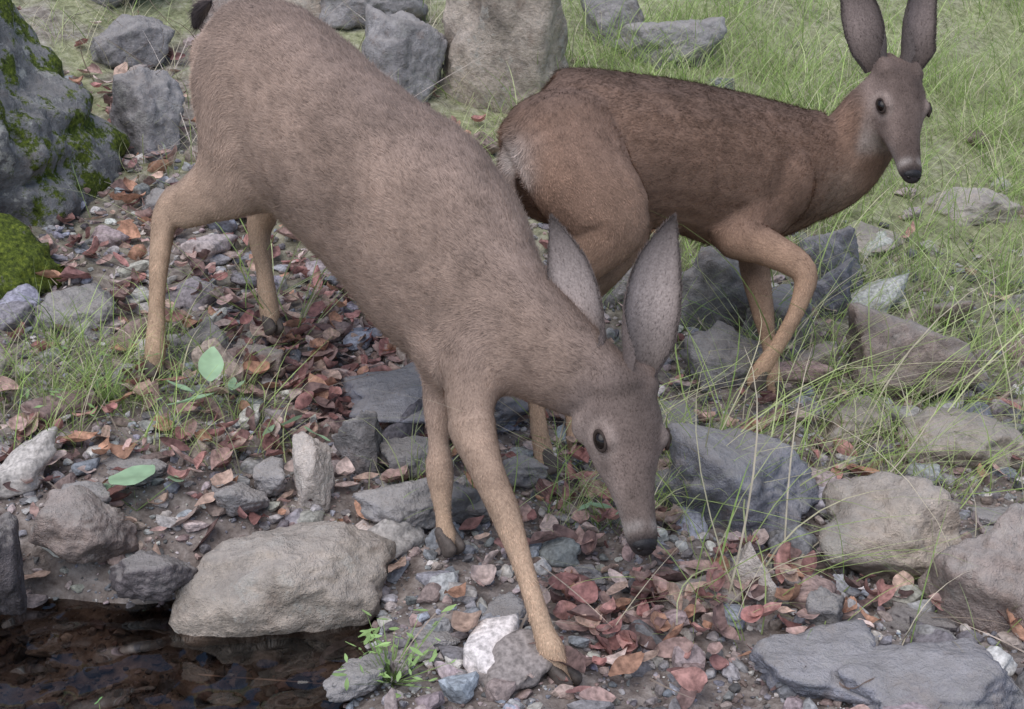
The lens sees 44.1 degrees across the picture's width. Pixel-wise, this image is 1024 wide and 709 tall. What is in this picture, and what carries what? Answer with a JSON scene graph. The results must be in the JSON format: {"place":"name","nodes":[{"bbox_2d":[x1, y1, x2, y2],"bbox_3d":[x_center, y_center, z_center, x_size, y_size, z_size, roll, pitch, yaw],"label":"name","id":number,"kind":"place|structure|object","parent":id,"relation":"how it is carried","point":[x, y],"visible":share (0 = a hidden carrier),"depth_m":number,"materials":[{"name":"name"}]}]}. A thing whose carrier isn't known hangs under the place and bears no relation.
{"place":"outdoors","nodes":[
{"label":"outdoors","id":0,"kind":"place"},
{"bbox_2d":[0,599,379,708],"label":"water","id":1,"kind":"structure","parent":0,"point":[66,654],"depth_m":2.08,"materials":[{"name":"brown liquid"}]},
{"bbox_2d":[0,512,27,615],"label":"rock","id":2,"kind":"object","parent":1,"relation":"in","point":[13,598],"visible":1,"depth_m":2.13,"materials":[{"name":"grey stone"}]},
{"bbox_2d":[169,521,395,636],"bbox_3d":[-0.399,0.404,2.242,0.376,0.185,0.249,0,18,0],"label":"rock","id":3,"kind":"object","parent":1,"relation":"in","point":[320,576],"visible":0.94,"depth_m":2.16,"materials":[{"name":"grey stone"}]},
{"bbox_2d":[0,0,1023,708],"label":"ground","id":4,"kind":"structure","parent":0,"point":[54,580],"depth_m":3.25,"materials":[{"name":"soil"}]},
{"bbox_2d":[0,213,65,299],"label":"moss covered rock","id":5,"kind":"object","parent":4,"relation":"on","point":[27,257],"visible":0.34,"depth_m":3.05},
{"bbox_2d":[0,0,130,226],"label":"mossy boulder","id":6,"kind":"object","parent":4,"relation":"on","point":[52,126],"visible":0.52,"depth_m":3.48,"materials":[{"name":"grey stone"}]},
{"bbox_2d":[30,282,116,338],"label":"rock","id":7,"kind":"object","parent":4,"relation":"on","point":[80,293],"visible":0.62,"depth_m":2.93,"materials":[{"name":"grey stone"}]},
{"bbox_2d":[29,485,138,563],"bbox_3d":[-0.773,0.308,2.275,0.186,0.143,0.153,0,18,0],"label":"rock","id":8,"kind":"object","parent":4,"relation":"on","point":[75,524],"visible":1,"depth_m":2.23,"materials":[{"name":"grey stone"}]},
{"bbox_2d":[61,481,111,503],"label":"rock","id":9,"kind":"object","parent":4,"relation":"on","point":[100,491],"visible":0.41,"depth_m":2.32,"materials":[{"name":"grey stone"}]},
{"bbox_2d":[17,339,206,421],"bbox_3d":[-0.826,0.063,2.627,0.371,0.092,0.419,-8,20,-23],"label":"grass tuft","id":10,"kind":"object","parent":4,"relation":"on","point":[90,405],"visible":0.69,"depth_m":2.66,"materials":[{"name":"green plant"}]},
{"bbox_2d":[92,0,138,7],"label":"rock","id":11,"kind":"object","parent":4,"relation":"on","point":[115,4],"visible":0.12,"depth_m":4.70,"materials":[{"name":"grey stone"}]},
{"bbox_2d":[90,14,174,68],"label":"rock","id":12,"kind":"object","parent":4,"relation":"on","point":[130,36],"visible":0.79,"depth_m":4.31,"materials":[{"name":"grey stone"}]},
{"bbox_2d":[99,452,168,485],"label":"rock","id":13,"kind":"object","parent":4,"relation":"on","point":[112,461],"visible":0.59,"depth_m":2.42,"materials":[{"name":"grey stone"}]},
{"bbox_2d":[104,464,183,510],"bbox_3d":[-0.695,0.254,2.345,0.173,0.079,0.090,-4,19,-14],"label":"weed plant","id":14,"kind":"object","parent":4,"relation":"on","point":[132,475],"visible":0.85,"depth_m":2.35,"materials":[{"name":"green plant"}]},
{"bbox_2d":[109,66,184,162],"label":"rock","id":15,"kind":"object","parent":4,"relation":"on","point":[138,113],"visible":0.79,"depth_m":3.82,"materials":[{"name":"grey stone"}]},
{"bbox_2d":[109,550,197,601],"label":"rock","id":16,"kind":"object","parent":4,"relation":"on","point":[143,575],"visible":0.98,"depth_m":2.14,"materials":[{"name":"grey stone"}]},
{"bbox_2d":[135,188,186,230],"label":"rock","id":17,"kind":"object","parent":4,"relation":"on","point":[151,199],"visible":0.18,"depth_m":3.46,"materials":[{"name":"grey stone"}]},
{"bbox_2d":[165,317,232,362],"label":"rock","id":18,"kind":"object","parent":4,"relation":"on","point":[204,331],"visible":0.3,"depth_m":2.80,"materials":[{"name":"grey stone"}]},
{"bbox_2d":[166,346,244,408],"bbox_3d":[-0.632,0.062,2.613,0.158,0.138,0.141,-5,19,-14],"label":"weed plant","id":19,"kind":"object","parent":4,"relation":"on","point":[209,357],"visible":0.93,"depth_m":2.60,"materials":[{"name":"green plant"}]},
{"bbox_2d":[198,0,230,31],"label":"rock","id":20,"kind":"object","parent":4,"relation":"on","point":[217,5],"visible":0.02,"depth_m":4.53,"materials":[{"name":"grey stone"}]},
{"bbox_2d":[211,482,269,516],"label":"rock","id":21,"kind":"object","parent":4,"relation":"on","point":[230,498],"visible":0.99,"depth_m":2.35,"materials":[{"name":"grey stone"}]},
{"bbox_2d":[232,338,284,378],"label":"rock","id":22,"kind":"object","parent":4,"relation":"on","point":[277,355],"visible":0.43,"depth_m":2.81,"materials":[{"name":"grey stone"}]},
{"bbox_2d":[34,0,485,276],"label":"dry brush","id":23,"kind":"object","parent":4,"relation":"on","point":[171,76],"visible":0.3,"depth_m":4.10,"materials":[{"name":"brown plant"}]},
{"bbox_2d":[252,456,284,496],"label":"rock","id":24,"kind":"object","parent":4,"relation":"on","point":[268,475],"visible":0.96,"depth_m":2.42,"materials":[{"name":"grey stone"}]},
{"bbox_2d":[262,415,329,455],"bbox_3d":[-0.430,0.165,2.547,0.135,0.095,0.074,0,18,0],"label":"weed plant","id":25,"kind":"object","parent":4,"relation":"on","point":[295,418],"visible":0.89,"depth_m":2.53,"materials":[{"name":"green plant"}]},
{"bbox_2d":[283,0,320,13],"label":"rock","id":26,"kind":"object","parent":4,"relation":"on","point":[315,7],"visible":0.21,"depth_m":4.90,"materials":[{"name":"grey stone"}]},
{"bbox_2d":[292,431,333,512],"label":"rock","id":27,"kind":"object","parent":4,"relation":"on","point":[313,475],"visible":0.89,"depth_m":2.39,"materials":[{"name":"grey stone"}]},
{"bbox_2d":[18,0,640,221],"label":"grass dry bank","id":28,"kind":"structure","parent":4,"relation":"on","point":[127,1],"depth_m":4.36,"materials":[{"name":"green plant"}]},
{"bbox_2d":[322,653,389,702],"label":"rock","id":29,"kind":"object","parent":4,"relation":"on","point":[361,683],"visible":0.91,"depth_m":1.94,"materials":[{"name":"grey stone"}]},
{"bbox_2d":[333,410,386,479],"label":"rock","id":30,"kind":"object","parent":4,"relation":"on","point":[359,436],"visible":0.72,"depth_m":2.52,"materials":[{"name":"grey stone"}]},
{"bbox_2d":[319,0,428,29],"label":"rock","id":31,"kind":"object","parent":4,"relation":"on","point":[417,8],"visible":0.45,"depth_m":4.80,"materials":[{"name":"grey stone"}]},
{"bbox_2d":[379,435,427,477],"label":"rock","id":32,"kind":"object","parent":4,"relation":"on","point":[397,445],"visible":0.56,"depth_m":2.53,"materials":[{"name":"grey stone"}]},
{"bbox_2d":[361,4,447,102],"bbox_3d":[-0.381,-0.982,4.383,0.318,0.443,0.316,0,18,0],"label":"rock","id":33,"kind":"object","parent":4,"relation":"on","point":[410,47],"visible":0.61,"depth_m":4.30,"materials":[{"name":"grey stone"}]},
{"bbox_2d":[144,0,685,685],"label":"deer","id":34,"kind":"object","parent":4,"relation":"on","point":[394,206],"visible":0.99,"depth_m":2.21},
{"bbox_2d":[353,477,480,528],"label":"rock","id":35,"kind":"object","parent":4,"relation":"on","point":[380,503],"visible":0.75,"depth_m":2.37,"materials":[{"name":"grey stone"}]},
{"bbox_2d":[406,627,460,650],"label":"rock","id":36,"kind":"object","parent":4,"relation":"on","point":[446,638],"visible":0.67,"depth_m":2.06,"materials":[{"name":"grey stone"}]},
{"bbox_2d":[339,362,528,433],"bbox_3d":[-0.176,0.110,2.744,0.457,0.144,0.306,0,18,0],"label":"rock","id":37,"kind":"object","parent":4,"relation":"on","point":[387,402],"visible":0.35,"depth_m":2.73,"materials":[{"name":"grey stone"}]},
{"bbox_2d":[465,498,490,523],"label":"rock","id":38,"kind":"object","parent":4,"relation":"on","point":[479,509],"visible":0.39,"depth_m":2.41,"materials":[{"name":"grey stone"}]},
{"bbox_2d":[439,0,568,113],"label":"rock","id":39,"kind":"object","parent":4,"relation":"on","point":[516,35],"visible":0.65,"depth_m":4.35,"materials":[{"name":"grey stone"}]},
{"bbox_2d":[480,592,528,627],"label":"rock","id":40,"kind":"object","parent":4,"relation":"on","point":[508,603],"visible":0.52,"depth_m":2.14,"materials":[{"name":"grey stone"}]},
{"bbox_2d":[0,5,1023,708],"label":"leaf litter","id":41,"kind":"object","parent":4,"relation":"on","point":[692,681],"visible":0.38,"depth_m":2.48,"materials":[{"name":"brown plant"}]},
{"bbox_2d":[0,33,1023,708],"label":"stone rubble","id":42,"kind":"object","parent":4,"relation":"on","point":[498,647],"visible":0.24,"depth_m":2.58,"materials":[{"name":"grey stone"}]},
{"bbox_2d":[0,148,1023,708],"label":"gravel fine","id":43,"kind":"object","parent":4,"relation":"on","point":[662,664],"visible":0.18,"depth_m":2.42,"materials":[{"name":"gravel"}]},
{"bbox_2d":[332,604,456,697],"bbox_3d":[-0.179,0.476,1.962,0.190,0.093,0.262,0,18,0],"label":"weed seedling","id":44,"kind":"object","parent":43,"relation":"on","point":[387,674],"visible":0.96,"depth_m":1.97,"materials":[{"name":"green plant"}]},
{"bbox_2d":[0,157,1023,649],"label":"grass tufts","id":45,"kind":"object","parent":4,"relation":"on","point":[76,385],"visible":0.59,"depth_m":2.68,"materials":[{"name":"green plant"}]},
{"bbox_2d":[0,325,1023,708],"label":"gravel grit","id":46,"kind":"object","parent":4,"relation":"on","point":[480,543],"visible":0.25,"depth_m":2.37,"materials":[{"name":"gravel"}]},
{"bbox_2d":[1,15,1023,708],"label":"twigs","id":47,"kind":"object","parent":4,"relation":"on","point":[541,565],"visible":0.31,"depth_m":2.19,"materials":[{"name":"brown wood"}]},
{"bbox_2d":[17,0,1023,616],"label":"grass stalks","id":48,"kind":"object","parent":4,"relation":"on","point":[875,384],"depth_m":2.88,"materials":[{"name":"green plant"}]},
{"bbox_2d":[503,455,548,488],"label":"rock","id":49,"kind":"object","parent":4,"relation":"on","point":[523,478],"visible":0.84,"depth_m":2.57,"materials":[{"name":"grey stone"}]},
{"bbox_2d":[559,564,608,586],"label":"rock","id":50,"kind":"object","parent":4,"relation":"on","point":[592,573],"visible":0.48,"depth_m":2.26,"materials":[{"name":"grey stone"}]},
{"bbox_2d":[578,502,617,529],"bbox_3d":[0.174,0.309,2.421,0.090,0.054,0.047,7,19,19],"label":"weed plant","id":51,"kind":"object","parent":4,"relation":"on","point":[596,504],"visible":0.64,"depth_m":2.42,"materials":[{"name":"green plant"}]},
{"bbox_2d":[581,0,644,46],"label":"rock","id":52,"kind":"object","parent":4,"relation":"on","point":[613,6],"visible":0.48,"depth_m":4.94,"materials":[{"name":"grey stone"}]},
{"bbox_2d":[601,265,633,307],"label":"rock","id":53,"kind":"object","parent":4,"relation":"on","point":[619,289],"visible":0.09,"depth_m":3.37,"materials":[{"name":"grey stone"}]},
{"bbox_2d":[611,17,726,69],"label":"rock","id":54,"kind":"object","parent":4,"relation":"on","point":[702,36],"visible":0.59,"depth_m":4.83,"materials":[{"name":"grey stone"}]},
{"bbox_2d":[659,399,698,426],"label":"rock","id":55,"kind":"object","parent":4,"relation":"on","point":[670,404],"visible":0.16,"depth_m":2.81,"materials":[{"name":"grey stone"}]},
{"bbox_2d":[649,575,755,621],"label":"dead leaves","id":56,"kind":"object","parent":4,"relation":"on","point":[667,605],"visible":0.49,"depth_m":2.19,"materials":[{"name":"brown plant"}]},
{"bbox_2d":[679,245,749,330],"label":"rock","id":57,"kind":"object","parent":4,"relation":"on","point":[712,262],"visible":0.46,"depth_m":3.30,"materials":[{"name":"grey stone"}]},
{"bbox_2d":[494,0,938,474],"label":"deer","id":58,"kind":"object","parent":4,"relation":"on","point":[600,163],"visible":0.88,"depth_m":2.80},
{"bbox_2d":[679,320,762,391],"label":"rock","id":59,"kind":"object","parent":4,"relation":"on","point":[704,342],"visible":0.62,"depth_m":3.03,"materials":[{"name":"grey stone"}]},
{"bbox_2d":[433,0,1023,376],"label":"grass bank","id":60,"kind":"structure","parent":4,"relation":"on","point":[950,97],"depth_m":4.67,"materials":[{"name":"green plant"}]},
{"bbox_2d":[655,423,818,545],"bbox_3d":[0.430,0.250,2.537,0.402,0.226,0.256,0,18,0],"label":"rock","id":61,"kind":"object","parent":4,"relation":"on","point":[722,470],"visible":0.75,"depth_m":2.48,"materials":[{"name":"grey stone"}]},
{"bbox_2d":[728,541,777,602],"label":"rock","id":62,"kind":"object","parent":4,"relation":"on","point":[747,551],"visible":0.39,"depth_m":2.21,"materials":[{"name":"grey stone"}]},
{"bbox_2d":[740,284,811,352],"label":"rock","id":63,"kind":"object","parent":4,"relation":"on","point":[779,295],"visible":0.28,"depth_m":3.27,"materials":[{"name":"grey stone"}]},
{"bbox_2d":[749,619,875,705],"bbox_3d":[0.482,0.504,2.015,0.206,0.091,0.203,0,18,0],"label":"rock","id":64,"kind":"object","parent":4,"relation":"on","point":[820,652],"visible":0.8,"depth_m":1.99,"materials":[{"name":"grey stone"}]},
{"bbox_2d":[792,342,840,381],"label":"rock","id":65,"kind":"object","parent":4,"relation":"on","point":[806,354],"visible":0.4,"depth_m":3.11,"materials":[{"name":"grey stone"}]},
{"bbox_2d":[805,586,844,625],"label":"rock","id":66,"kind":"object","parent":4,"relation":"on","point":[826,604],"visible":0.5,"depth_m":2.13,"materials":[{"name":"grey stone"}]},
{"bbox_2d":[798,226,862,291],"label":"rock","id":67,"kind":"object","parent":4,"relation":"on","point":[847,233],"visible":0.52,"depth_m":3.61,"materials":[{"name":"grey stone"}]},
{"bbox_2d":[811,257,853,316],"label":"rock","id":68,"kind":"object","parent":4,"relation":"on","point":[823,286],"visible":0.51,"depth_m":3.43,"materials":[{"name":"grey stone"}]},
{"bbox_2d":[820,394,893,452],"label":"rock","id":69,"kind":"object","parent":4,"relation":"on","point":[836,429],"visible":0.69,"depth_m":2.90,"materials":[{"name":"grey stone"}]},
{"bbox_2d":[849,220,905,252],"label":"rock","id":70,"kind":"object","parent":4,"relation":"on","point":[861,229],"visible":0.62,"depth_m":3.86,"materials":[{"name":"grey stone"}]},
{"bbox_2d":[818,471,961,582],"bbox_3d":[0.707,0.334,2.374,0.280,0.232,0.201,0,18,0],"label":"rock","id":71,"kind":"object","parent":4,"relation":"on","point":[891,530],"visible":0.73,"depth_m":2.31,"materials":[{"name":"grey stone"}]},
{"bbox_2d":[844,302,987,400],"bbox_3d":[0.999,-0.006,3.176,0.362,0.280,0.237,-2,18,-5],"label":"rock","id":72,"kind":"object","parent":4,"relation":"on","point":[902,335],"visible":0.69,"depth_m":3.08,"materials":[{"name":"grey stone"}]},
{"bbox_2d":[878,600,958,636],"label":"rock","id":73,"kind":"object","parent":4,"relation":"on","point":[900,613],"visible":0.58,"depth_m":2.16,"materials":[{"name":"grey stone"}]},
{"bbox_2d":[838,637,1023,708],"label":"rock","id":74,"kind":"object","parent":4,"relation":"on","point":[972,674],"visible":0.96,"depth_m":1.92,"materials":[{"name":"grey stone"}]},
{"bbox_2d":[924,301,975,325],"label":"rock","id":75,"kind":"object","parent":4,"relation":"on","point":[937,308],"visible":0.65,"depth_m":3.48,"materials":[{"name":"grey stone"}]},
{"bbox_2d":[891,406,1023,469],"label":"rock","id":76,"kind":"object","parent":4,"relation":"on","point":[1001,437],"visible":0.6,"depth_m":2.79,"materials":[{"name":"grey stone"}]},
{"bbox_2d":[918,502,1023,642],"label":"rock","id":77,"kind":"object","parent":4,"relation":"on","point":[991,583],"visible":0.72,"depth_m":2.12,"materials":[{"name":"grey stone"}]},
{"bbox_2d":[923,187,1021,226],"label":"rock","id":78,"kind":"object","parent":4,"relation":"on","point":[970,209],"visible":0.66,"depth_m":4.06,"materials":[{"name":"grey stone"}]},
{"bbox_2d":[959,525,993,537],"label":"rock","id":79,"kind":"object","parent":4,"relation":"on","point":[978,532],"visible":0.04,"depth_m":2.48,"materials":[{"name":"grey stone"}]},
{"bbox_2d":[968,506,1007,525],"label":"rock","id":80,"kind":"object","parent":4,"relation":"on","point":[985,516],"visible":0.33,"depth_m":2.54,"materials":[{"name":"grey stone"}]},
{"bbox_2d":[990,293,1023,319],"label":"rock","id":81,"kind":"object","parent":4,"relation":"on","point":[1013,302],"visible":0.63,"depth_m":3.62,"materials":[{"name":"grey stone"}]}
]}

